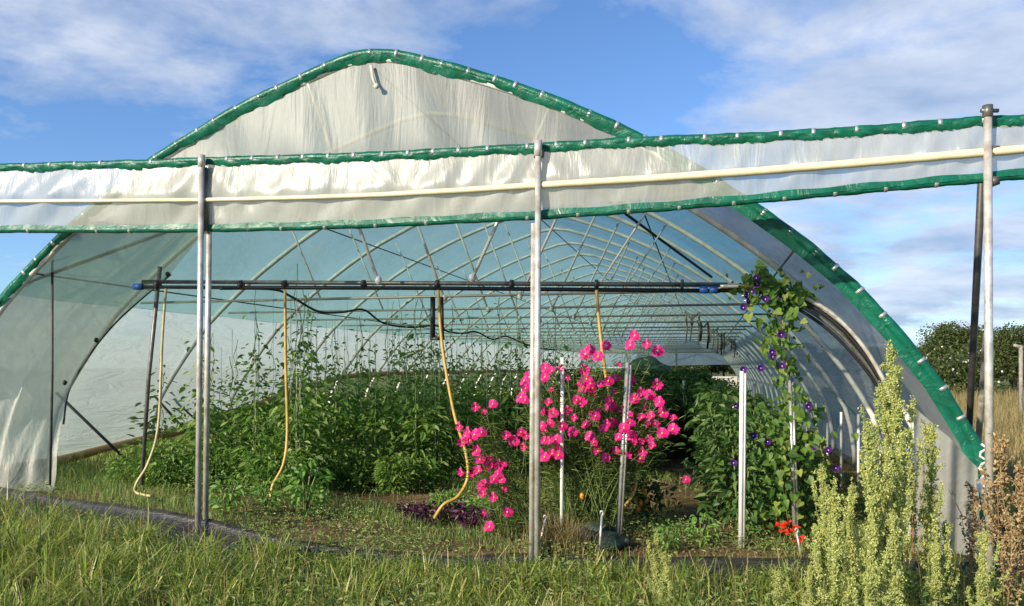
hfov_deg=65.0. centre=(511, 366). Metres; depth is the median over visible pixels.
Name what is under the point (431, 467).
leafy weed
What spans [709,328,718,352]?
string hanger
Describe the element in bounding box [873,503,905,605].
orach weed
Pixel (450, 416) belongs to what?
bean plant
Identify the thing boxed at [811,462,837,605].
orach weed
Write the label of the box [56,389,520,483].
grass
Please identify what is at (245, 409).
bean plant
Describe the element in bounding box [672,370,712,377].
bushy crop
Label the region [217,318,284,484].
bean plant
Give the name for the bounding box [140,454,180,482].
leafy weed
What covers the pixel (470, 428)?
bean plant
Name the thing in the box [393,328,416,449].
bean plant
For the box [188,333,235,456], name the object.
bean plant
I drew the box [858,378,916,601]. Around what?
orach weed
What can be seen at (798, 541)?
hooked rod
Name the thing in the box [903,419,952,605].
orach weed
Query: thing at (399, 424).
bean plant
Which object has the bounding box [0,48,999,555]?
polytunnel
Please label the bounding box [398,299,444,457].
bean plant
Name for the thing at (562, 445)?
stake
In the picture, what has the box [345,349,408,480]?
bean plant
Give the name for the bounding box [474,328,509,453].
bean plant
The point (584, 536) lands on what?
sandbag
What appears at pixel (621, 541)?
sandbag
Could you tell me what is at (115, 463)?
leafy weed
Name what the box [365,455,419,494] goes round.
leafy weed
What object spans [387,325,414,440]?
bean plant
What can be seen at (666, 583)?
orach weed
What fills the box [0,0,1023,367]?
sky
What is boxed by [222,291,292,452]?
bean plant
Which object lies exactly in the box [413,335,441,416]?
bean plant
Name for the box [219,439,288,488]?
leafy weed
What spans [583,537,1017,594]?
rim grass
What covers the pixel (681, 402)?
bushy crop
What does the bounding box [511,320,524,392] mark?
bean plant
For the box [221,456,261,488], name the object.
leafy weed
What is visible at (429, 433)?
bean plant
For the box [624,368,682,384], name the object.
bushy crop
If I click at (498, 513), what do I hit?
green basil
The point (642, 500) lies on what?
pepper bush
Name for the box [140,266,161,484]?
support pole
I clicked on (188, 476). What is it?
leafy weed
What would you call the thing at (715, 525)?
broadleaf weed
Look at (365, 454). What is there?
leafy weed
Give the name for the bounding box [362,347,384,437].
bean plant
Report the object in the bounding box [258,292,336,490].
bean plant
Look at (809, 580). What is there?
orach weed
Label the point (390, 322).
bean plant
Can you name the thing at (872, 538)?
orach weed
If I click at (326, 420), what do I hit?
bean plant
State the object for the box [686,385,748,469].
pepper plant
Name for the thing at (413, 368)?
bean plant
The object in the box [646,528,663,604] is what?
orach weed
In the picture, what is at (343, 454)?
leafy weed
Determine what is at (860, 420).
cord
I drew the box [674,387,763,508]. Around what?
pepper plant
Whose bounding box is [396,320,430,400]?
bean plant
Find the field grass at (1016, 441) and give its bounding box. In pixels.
[950,383,1023,501]
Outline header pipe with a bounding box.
[132,279,727,293]
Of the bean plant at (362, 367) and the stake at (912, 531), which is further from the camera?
the bean plant at (362, 367)
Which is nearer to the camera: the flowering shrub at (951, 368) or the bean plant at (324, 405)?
the bean plant at (324, 405)
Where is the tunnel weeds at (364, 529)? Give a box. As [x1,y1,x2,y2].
[5,463,1022,558]
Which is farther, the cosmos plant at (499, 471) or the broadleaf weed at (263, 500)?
the broadleaf weed at (263, 500)
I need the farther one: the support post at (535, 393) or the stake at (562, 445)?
the stake at (562, 445)
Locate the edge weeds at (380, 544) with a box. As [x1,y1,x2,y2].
[228,519,599,588]
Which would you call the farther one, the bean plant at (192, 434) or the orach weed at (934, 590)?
the bean plant at (192, 434)
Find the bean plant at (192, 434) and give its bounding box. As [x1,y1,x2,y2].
[177,354,233,463]
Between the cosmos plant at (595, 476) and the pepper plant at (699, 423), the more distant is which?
the pepper plant at (699, 423)
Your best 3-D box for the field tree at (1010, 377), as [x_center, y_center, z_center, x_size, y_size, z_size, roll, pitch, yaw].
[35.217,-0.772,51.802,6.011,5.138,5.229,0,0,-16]
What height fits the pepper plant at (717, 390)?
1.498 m
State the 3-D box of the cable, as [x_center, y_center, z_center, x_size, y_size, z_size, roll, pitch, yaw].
[-1.228,-0.659,14.133,0.537,0.561,10.753,0,0,23]
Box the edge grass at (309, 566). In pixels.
[242,529,615,591]
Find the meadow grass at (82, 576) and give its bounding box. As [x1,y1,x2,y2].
[0,480,1023,605]
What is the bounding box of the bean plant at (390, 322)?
[381,301,409,442]
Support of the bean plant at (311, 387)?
on the ground at (674, 464)
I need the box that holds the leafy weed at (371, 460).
[354,450,404,491]
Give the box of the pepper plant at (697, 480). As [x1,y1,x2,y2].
[693,399,761,500]
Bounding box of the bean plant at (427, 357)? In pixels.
[401,290,458,461]
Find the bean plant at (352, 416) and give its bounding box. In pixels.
[323,336,371,474]
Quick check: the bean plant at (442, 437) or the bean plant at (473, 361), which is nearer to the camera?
the bean plant at (442, 437)
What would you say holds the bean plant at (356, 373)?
on the ground at (674, 464)
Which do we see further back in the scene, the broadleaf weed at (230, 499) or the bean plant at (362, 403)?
the bean plant at (362, 403)
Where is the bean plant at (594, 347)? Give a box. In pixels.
[588,326,599,371]
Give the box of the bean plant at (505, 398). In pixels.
[484,286,547,477]
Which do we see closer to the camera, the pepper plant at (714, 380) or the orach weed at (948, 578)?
the orach weed at (948, 578)
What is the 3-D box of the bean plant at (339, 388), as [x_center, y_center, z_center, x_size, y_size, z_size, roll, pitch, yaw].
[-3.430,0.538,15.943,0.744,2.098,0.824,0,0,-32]
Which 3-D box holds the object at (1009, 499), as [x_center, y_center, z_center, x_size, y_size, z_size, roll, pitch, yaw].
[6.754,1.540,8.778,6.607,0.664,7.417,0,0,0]
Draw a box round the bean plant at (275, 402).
[245,291,297,453]
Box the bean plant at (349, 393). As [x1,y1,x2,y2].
[313,317,365,458]
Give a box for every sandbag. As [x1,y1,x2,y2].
[558,526,592,548]
[578,521,615,532]
[590,531,631,551]
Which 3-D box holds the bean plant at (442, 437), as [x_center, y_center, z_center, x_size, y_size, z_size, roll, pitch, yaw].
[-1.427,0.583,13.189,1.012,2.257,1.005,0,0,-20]
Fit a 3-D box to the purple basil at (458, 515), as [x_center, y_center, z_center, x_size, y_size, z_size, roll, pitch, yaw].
[-0.453,1.609,8.482,0.456,0.281,0.441,0,0,27]
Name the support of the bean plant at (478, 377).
on the ground at (674, 464)
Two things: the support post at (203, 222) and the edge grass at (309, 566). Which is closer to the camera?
the edge grass at (309, 566)
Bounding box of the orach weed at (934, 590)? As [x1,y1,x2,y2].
[919,535,959,605]
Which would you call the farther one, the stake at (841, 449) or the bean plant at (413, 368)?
the bean plant at (413, 368)
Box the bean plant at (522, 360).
[513,331,528,396]
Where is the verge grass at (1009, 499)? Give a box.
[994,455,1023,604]
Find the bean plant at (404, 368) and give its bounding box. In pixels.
[372,336,417,455]
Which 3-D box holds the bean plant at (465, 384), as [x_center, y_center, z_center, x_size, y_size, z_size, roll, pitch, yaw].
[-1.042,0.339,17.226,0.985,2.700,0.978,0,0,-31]
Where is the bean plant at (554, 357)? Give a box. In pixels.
[546,318,565,383]
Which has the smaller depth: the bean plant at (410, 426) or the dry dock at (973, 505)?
the dry dock at (973, 505)
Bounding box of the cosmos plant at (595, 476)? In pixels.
[501,330,685,529]
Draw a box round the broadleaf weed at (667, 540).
[653,518,680,553]
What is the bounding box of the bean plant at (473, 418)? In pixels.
[452,319,515,474]
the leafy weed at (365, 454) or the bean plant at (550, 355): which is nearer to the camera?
the leafy weed at (365, 454)
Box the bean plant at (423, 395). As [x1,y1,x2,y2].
[407,333,440,454]
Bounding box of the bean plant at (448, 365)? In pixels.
[438,336,455,400]
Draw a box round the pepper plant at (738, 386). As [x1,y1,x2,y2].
[712,382,739,392]
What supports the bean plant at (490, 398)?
on the ground at (674, 464)
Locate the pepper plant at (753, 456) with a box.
[692,404,789,538]
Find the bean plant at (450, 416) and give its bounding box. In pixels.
[430,348,472,474]
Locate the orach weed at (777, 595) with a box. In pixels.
[764,567,799,605]
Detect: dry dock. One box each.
[943,480,1022,605]
[948,430,1022,603]
[978,460,1023,604]
[983,511,1023,605]
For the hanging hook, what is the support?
hanging from the header pipe
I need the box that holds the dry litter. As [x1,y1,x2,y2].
[225,497,1017,559]
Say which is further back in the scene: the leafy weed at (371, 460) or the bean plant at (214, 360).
the bean plant at (214, 360)
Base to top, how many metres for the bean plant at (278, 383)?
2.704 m
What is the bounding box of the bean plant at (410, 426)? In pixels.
[383,290,451,486]
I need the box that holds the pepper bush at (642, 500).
[579,468,692,528]
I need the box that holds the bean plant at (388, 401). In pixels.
[357,307,415,476]
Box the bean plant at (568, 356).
[564,338,574,374]
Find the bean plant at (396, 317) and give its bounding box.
[378,299,423,453]
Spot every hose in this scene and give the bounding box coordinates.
[133,289,166,497]
[269,290,288,496]
[433,290,469,518]
[595,290,637,506]
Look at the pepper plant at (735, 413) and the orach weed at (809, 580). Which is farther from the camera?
the pepper plant at (735, 413)
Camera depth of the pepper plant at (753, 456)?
8.00 m
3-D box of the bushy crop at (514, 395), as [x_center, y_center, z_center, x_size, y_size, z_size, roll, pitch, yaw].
[0.319,1.092,13.521,1.342,1.429,1.303,0,0,-20]
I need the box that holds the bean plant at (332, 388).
[313,331,342,449]
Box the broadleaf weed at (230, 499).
[209,472,245,517]
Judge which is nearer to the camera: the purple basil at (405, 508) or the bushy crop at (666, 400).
the purple basil at (405, 508)
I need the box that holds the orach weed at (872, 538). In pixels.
[851,514,902,605]
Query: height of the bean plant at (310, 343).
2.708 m
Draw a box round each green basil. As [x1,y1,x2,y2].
[426,489,463,519]
[438,488,474,515]
[463,495,502,519]
[483,500,522,528]
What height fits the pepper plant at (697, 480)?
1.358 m
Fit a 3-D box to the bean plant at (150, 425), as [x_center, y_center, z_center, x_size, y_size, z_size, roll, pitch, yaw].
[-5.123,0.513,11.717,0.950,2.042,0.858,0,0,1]
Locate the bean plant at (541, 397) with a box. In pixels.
[514,346,559,466]
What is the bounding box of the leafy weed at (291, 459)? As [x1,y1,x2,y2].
[238,447,307,497]
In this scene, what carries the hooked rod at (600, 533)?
on the ground at (674, 464)
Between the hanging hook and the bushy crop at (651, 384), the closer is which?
the hanging hook
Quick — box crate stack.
[712,376,739,386]
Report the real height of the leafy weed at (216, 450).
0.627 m
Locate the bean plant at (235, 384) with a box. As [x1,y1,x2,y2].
[209,340,258,449]
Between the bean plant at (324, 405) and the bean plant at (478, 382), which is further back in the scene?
the bean plant at (478, 382)
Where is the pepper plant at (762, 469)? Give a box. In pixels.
[746,428,790,504]
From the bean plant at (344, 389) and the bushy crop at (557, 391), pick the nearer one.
the bean plant at (344, 389)
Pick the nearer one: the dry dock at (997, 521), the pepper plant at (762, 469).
the dry dock at (997, 521)
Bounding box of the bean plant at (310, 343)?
[282,302,333,438]
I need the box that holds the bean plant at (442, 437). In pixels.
[394,333,449,468]
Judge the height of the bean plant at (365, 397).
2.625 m
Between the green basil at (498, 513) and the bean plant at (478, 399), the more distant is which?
the bean plant at (478, 399)
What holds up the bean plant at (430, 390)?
on the ground at (674, 464)
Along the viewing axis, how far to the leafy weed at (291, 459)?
9.83 m
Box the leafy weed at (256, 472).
[233,451,288,492]
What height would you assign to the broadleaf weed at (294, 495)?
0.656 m
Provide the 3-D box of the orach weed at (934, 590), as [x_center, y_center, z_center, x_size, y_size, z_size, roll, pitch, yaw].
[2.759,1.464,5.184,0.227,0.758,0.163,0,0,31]
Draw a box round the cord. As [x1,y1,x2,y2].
[842,401,884,448]
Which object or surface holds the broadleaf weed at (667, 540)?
on the ground at (674, 464)
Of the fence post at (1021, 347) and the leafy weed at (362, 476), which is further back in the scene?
the fence post at (1021, 347)
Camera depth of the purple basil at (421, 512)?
8.55 m
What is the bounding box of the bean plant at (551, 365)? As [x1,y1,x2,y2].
[542,335,553,387]
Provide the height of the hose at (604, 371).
2.208 m
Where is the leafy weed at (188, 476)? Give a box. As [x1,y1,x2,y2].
[176,457,214,484]
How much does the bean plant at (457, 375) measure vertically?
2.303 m
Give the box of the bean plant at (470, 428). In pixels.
[437,357,488,469]
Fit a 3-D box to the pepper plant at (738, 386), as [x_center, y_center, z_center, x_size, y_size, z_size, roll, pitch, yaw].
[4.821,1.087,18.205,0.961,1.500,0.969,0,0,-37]
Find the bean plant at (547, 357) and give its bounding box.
[541,323,559,393]
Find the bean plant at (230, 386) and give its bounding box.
[209,329,260,457]
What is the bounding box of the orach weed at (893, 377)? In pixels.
[866,339,922,605]
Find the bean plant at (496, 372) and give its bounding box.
[483,331,507,438]
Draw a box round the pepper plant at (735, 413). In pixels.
[702,396,789,523]
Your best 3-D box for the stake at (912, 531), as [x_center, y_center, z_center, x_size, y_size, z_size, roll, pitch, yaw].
[3.733,1.300,7.347,0.130,0.800,0.040,0,0,0]
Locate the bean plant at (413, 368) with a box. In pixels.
[397,320,430,447]
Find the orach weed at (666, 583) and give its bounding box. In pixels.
[647,547,678,605]
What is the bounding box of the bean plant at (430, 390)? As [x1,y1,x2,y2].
[413,312,453,453]
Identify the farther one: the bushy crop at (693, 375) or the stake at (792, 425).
the bushy crop at (693, 375)
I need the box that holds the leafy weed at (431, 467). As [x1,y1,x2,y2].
[389,451,440,492]
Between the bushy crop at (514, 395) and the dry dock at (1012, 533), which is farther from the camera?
the bushy crop at (514, 395)
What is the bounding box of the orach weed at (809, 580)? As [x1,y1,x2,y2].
[800,562,826,605]
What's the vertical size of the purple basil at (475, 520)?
0.281 m
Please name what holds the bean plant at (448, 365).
on the ground at (674, 464)
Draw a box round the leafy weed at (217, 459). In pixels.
[184,449,244,489]
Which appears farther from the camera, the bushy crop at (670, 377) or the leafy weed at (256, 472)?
the bushy crop at (670, 377)
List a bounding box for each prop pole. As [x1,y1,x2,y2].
[966,183,983,426]
[976,333,983,441]
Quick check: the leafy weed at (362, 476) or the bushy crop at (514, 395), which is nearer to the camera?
the leafy weed at (362, 476)
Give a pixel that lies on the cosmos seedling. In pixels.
(687, 479)
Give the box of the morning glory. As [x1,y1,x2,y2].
[726,260,858,539]
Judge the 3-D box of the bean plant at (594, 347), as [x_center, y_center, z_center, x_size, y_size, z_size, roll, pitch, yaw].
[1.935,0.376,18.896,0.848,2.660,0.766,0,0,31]
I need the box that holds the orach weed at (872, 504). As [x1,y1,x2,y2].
[839,428,897,605]
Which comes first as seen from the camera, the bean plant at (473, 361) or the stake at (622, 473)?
the stake at (622, 473)
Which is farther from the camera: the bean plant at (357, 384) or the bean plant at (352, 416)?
the bean plant at (357, 384)
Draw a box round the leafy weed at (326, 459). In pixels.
[323,455,363,486]
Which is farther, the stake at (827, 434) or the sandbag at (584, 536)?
the stake at (827, 434)
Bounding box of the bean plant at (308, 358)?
[292,292,327,443]
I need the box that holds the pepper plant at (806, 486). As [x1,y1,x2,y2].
[758,427,830,532]
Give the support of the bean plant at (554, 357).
on the ground at (674, 464)
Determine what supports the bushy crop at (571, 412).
on the ground at (674, 464)
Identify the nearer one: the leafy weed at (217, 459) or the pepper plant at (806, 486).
the pepper plant at (806, 486)
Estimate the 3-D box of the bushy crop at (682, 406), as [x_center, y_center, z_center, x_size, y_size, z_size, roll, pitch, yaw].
[3.236,1.029,15.079,1.342,1.433,1.329,0,0,-42]
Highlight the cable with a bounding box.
[219,287,557,350]
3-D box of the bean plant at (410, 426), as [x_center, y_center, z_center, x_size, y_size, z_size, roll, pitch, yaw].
[-1.342,0.286,11.172,1.041,2.905,1.038,0,0,25]
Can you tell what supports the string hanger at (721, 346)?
hanging from the polytunnel
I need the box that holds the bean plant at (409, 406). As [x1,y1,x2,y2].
[381,295,426,466]
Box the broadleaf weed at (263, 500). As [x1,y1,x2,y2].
[250,481,280,511]
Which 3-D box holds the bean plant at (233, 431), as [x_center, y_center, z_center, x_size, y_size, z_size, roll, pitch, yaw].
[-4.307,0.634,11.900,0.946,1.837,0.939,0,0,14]
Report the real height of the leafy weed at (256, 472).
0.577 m
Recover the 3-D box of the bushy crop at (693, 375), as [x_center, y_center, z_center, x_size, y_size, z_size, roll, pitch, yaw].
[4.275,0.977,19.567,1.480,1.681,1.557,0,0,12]
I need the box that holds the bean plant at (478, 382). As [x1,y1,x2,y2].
[443,310,493,462]
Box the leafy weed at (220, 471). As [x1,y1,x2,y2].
[191,457,231,484]
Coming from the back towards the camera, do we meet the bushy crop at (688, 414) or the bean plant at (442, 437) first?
the bushy crop at (688, 414)
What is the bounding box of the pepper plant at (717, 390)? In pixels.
[698,383,738,425]
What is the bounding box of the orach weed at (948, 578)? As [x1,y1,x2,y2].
[930,517,959,605]
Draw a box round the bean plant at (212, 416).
[167,337,229,487]
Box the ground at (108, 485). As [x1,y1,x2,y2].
[47,456,1021,560]
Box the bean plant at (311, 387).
[272,290,330,465]
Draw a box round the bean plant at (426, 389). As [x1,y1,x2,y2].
[414,334,465,480]
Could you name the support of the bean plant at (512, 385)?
on the ground at (674, 464)
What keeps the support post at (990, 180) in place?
on the ground at (674, 464)
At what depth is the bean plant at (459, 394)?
12.84 m
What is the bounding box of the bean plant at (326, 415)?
[272,343,334,457]
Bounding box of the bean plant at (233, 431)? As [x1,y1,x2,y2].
[189,347,251,458]
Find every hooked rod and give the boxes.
[541,515,546,542]
[598,510,603,554]
[795,527,801,554]
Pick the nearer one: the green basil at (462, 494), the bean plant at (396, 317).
the green basil at (462, 494)
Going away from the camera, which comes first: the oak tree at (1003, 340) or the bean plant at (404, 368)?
the bean plant at (404, 368)
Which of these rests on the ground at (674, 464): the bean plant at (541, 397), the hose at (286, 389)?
the bean plant at (541, 397)
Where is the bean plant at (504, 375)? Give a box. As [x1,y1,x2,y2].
[476,299,520,464]
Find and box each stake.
[560,358,563,529]
[616,363,631,534]
[738,371,746,547]
[752,383,755,396]
[761,385,763,419]
[788,376,798,539]
[826,423,828,471]
[840,412,842,487]
[857,414,859,499]
[912,466,917,552]
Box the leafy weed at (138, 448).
[118,437,184,481]
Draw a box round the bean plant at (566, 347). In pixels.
[540,309,570,394]
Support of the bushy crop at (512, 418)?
on the ground at (674, 464)
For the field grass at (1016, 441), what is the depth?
19.64 m
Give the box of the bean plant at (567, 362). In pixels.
[557,326,584,392]
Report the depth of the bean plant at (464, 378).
19.49 m
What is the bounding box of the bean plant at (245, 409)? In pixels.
[232,341,277,451]
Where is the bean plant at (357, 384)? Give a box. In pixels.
[340,325,377,452]
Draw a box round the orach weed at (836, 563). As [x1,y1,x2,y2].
[802,480,857,605]
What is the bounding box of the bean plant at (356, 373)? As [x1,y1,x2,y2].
[337,344,387,450]
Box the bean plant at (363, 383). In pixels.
[345,365,382,404]
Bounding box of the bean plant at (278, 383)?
[264,301,319,447]
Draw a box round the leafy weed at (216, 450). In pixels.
[178,442,242,483]
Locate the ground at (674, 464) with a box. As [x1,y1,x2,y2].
[0,368,1023,605]
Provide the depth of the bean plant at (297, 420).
10.21 m
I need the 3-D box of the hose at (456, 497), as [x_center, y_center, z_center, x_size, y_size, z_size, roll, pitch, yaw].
[-0.633,0.374,8.523,0.375,2.415,0.459,0,0,0]
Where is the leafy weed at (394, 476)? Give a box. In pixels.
[372,454,428,494]
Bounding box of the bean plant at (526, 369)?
[510,359,551,469]
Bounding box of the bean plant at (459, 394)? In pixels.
[418,293,480,469]
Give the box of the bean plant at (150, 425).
[126,359,192,464]
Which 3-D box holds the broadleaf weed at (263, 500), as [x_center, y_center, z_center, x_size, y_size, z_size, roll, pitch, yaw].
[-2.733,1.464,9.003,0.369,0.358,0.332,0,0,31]
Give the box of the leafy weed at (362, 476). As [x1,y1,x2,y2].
[343,463,376,491]
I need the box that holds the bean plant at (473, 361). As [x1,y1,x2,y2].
[452,310,486,412]
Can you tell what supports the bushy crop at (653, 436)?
on the ground at (674, 464)
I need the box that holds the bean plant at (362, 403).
[350,341,392,464]
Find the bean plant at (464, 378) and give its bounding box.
[456,348,471,400]
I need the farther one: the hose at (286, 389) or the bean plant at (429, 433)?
the bean plant at (429, 433)
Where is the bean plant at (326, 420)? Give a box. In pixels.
[282,332,351,486]
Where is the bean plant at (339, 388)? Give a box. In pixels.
[329,355,358,442]
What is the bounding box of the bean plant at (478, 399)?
[460,348,493,454]
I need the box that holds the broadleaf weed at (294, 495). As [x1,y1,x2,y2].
[272,460,335,517]
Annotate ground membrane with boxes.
[0,487,1023,586]
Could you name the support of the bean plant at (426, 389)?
on the ground at (674, 464)
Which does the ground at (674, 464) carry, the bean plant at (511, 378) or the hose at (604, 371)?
the bean plant at (511, 378)
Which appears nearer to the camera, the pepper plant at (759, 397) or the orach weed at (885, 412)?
the orach weed at (885, 412)
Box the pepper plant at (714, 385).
[691,381,750,439]
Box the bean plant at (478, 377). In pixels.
[471,344,489,413]
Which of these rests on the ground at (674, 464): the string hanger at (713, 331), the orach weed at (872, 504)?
the orach weed at (872, 504)
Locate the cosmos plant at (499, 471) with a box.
[439,399,556,538]
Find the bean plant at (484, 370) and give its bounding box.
[470,342,496,401]
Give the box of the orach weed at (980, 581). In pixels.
[965,523,1009,605]
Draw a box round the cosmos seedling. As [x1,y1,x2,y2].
[682,475,689,482]
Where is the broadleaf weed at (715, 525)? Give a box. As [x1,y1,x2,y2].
[684,511,720,546]
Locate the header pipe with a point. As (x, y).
(511, 284)
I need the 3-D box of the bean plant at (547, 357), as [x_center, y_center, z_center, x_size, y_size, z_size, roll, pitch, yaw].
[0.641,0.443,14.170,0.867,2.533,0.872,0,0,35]
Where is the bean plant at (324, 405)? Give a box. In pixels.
[305,363,352,455]
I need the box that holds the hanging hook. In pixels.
[430,297,444,339]
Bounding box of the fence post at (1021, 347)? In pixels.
[1013,344,1023,422]
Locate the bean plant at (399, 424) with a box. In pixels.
[381,353,436,472]
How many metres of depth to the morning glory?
7.75 m
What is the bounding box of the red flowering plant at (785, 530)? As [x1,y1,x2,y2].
[775,519,804,546]
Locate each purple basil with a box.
[393,501,431,524]
[409,503,451,527]
[430,497,466,520]
[449,504,488,531]
[462,506,499,531]
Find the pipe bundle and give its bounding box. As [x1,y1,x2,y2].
[720,284,912,541]
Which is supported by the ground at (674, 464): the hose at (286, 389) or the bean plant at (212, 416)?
the bean plant at (212, 416)
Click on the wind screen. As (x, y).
(474, 184)
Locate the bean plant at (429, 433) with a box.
[409,361,463,483]
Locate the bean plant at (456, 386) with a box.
[436,313,474,455]
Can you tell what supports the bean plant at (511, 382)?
on the ground at (674, 464)
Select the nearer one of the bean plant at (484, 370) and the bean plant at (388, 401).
the bean plant at (388, 401)
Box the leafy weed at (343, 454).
[305,444,363,490]
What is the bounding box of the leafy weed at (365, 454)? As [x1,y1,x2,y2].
[327,445,382,491]
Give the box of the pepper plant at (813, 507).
[777,425,834,521]
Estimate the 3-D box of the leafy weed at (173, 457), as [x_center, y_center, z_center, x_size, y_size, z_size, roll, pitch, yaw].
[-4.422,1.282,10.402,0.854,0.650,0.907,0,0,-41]
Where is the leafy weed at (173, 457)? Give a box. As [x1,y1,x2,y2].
[136,441,202,488]
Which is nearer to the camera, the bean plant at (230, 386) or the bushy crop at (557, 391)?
the bean plant at (230, 386)
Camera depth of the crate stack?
65.55 m
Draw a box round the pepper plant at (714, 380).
[709,377,734,387]
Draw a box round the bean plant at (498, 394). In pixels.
[482,354,508,448]
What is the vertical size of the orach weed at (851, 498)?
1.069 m
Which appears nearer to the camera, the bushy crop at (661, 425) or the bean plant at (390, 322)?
the bushy crop at (661, 425)
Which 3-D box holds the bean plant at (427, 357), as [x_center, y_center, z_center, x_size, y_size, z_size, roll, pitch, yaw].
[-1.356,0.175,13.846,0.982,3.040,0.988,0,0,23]
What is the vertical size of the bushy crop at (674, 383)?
1.548 m
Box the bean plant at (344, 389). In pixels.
[320,319,367,448]
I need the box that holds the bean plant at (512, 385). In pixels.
[501,346,525,445]
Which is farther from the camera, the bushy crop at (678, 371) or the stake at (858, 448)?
the bushy crop at (678, 371)
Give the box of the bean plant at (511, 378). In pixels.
[496,347,522,427]
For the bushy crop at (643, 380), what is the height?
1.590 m
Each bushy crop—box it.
[497,389,549,468]
[497,396,556,473]
[527,384,581,394]
[540,393,607,471]
[556,369,613,390]
[564,386,618,396]
[592,370,644,389]
[594,396,673,477]
[595,390,668,470]
[612,385,679,460]
[618,401,666,465]
[620,389,671,452]
[622,379,673,439]
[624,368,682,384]
[632,377,678,388]
[639,368,685,386]
[652,368,686,374]
[654,372,709,420]
[656,384,710,458]
[659,380,708,450]
[661,388,696,453]
[665,373,711,384]
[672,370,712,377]
[674,383,715,442]
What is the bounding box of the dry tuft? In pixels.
[499,508,611,562]
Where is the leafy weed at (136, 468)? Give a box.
[127,453,177,487]
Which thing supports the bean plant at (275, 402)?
on the ground at (674, 464)
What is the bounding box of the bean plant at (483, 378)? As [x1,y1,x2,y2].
[468,321,496,429]
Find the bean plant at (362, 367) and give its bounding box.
[354,337,383,446]
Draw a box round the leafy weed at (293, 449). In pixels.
[250,448,307,490]
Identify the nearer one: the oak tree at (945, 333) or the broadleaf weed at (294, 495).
the broadleaf weed at (294, 495)
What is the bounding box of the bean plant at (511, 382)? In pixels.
[485,320,522,460]
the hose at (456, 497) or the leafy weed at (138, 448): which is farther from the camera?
the leafy weed at (138, 448)
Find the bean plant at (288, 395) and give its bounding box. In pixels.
[271,358,308,445]
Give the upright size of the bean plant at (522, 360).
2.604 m
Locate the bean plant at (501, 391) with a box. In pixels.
[490,352,507,438]
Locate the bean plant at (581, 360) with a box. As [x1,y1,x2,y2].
[574,334,591,383]
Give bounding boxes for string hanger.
[684,311,700,344]
[697,320,709,348]
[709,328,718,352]
[716,332,725,354]
[729,340,735,357]
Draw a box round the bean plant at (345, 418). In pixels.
[310,328,364,469]
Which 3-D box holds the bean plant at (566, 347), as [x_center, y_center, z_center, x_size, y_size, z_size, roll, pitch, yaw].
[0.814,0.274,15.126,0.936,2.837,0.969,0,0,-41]
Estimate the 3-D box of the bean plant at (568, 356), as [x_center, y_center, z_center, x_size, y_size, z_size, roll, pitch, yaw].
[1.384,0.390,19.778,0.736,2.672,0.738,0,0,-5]
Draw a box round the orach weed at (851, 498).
[838,477,866,605]
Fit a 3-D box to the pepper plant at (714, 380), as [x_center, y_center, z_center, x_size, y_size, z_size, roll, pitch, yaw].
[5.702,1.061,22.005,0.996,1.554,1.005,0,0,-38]
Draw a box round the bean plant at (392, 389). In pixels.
[370,362,403,459]
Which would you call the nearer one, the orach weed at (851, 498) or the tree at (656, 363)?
the orach weed at (851, 498)
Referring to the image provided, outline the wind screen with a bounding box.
[0,114,1023,233]
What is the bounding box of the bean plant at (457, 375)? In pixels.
[449,361,470,430]
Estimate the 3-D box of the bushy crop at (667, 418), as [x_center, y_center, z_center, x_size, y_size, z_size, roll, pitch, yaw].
[1.920,1.080,13.099,1.325,1.453,1.364,0,0,-15]
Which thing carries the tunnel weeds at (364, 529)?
on the ground at (674, 464)
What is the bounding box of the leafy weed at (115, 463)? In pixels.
[99,456,140,484]
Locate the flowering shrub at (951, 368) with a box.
[924,324,1018,396]
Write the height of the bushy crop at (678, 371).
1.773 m
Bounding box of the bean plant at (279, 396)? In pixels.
[257,338,326,472]
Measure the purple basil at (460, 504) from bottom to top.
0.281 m
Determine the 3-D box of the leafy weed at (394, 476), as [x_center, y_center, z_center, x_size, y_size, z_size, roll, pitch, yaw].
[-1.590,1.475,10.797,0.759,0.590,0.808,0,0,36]
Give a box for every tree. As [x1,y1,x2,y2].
[617,356,671,373]
[669,365,712,371]
[708,365,735,375]
[916,319,994,386]
[955,321,1023,392]
[1000,353,1023,383]
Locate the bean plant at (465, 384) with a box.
[451,353,480,440]
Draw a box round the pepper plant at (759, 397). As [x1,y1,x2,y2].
[710,390,775,491]
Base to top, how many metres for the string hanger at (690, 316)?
0.609 m
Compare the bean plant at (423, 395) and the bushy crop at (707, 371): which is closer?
the bean plant at (423, 395)
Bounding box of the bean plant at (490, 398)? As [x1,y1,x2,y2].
[475,316,522,463]
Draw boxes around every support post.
[195,154,211,531]
[529,139,543,562]
[980,104,999,596]
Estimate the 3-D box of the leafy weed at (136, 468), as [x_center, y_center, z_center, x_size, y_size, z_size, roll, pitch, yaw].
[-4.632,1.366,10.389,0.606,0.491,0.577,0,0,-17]
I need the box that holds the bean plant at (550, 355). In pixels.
[544,336,554,384]
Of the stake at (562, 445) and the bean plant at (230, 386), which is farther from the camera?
the bean plant at (230, 386)
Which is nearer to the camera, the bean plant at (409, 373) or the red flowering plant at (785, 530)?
the red flowering plant at (785, 530)
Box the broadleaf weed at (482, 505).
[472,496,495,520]
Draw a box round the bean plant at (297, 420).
[264,264,326,486]
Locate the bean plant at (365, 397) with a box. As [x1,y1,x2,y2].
[332,316,392,463]
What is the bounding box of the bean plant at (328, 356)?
[308,321,353,447]
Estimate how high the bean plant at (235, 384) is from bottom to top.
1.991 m
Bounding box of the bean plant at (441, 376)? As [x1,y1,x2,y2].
[422,342,458,446]

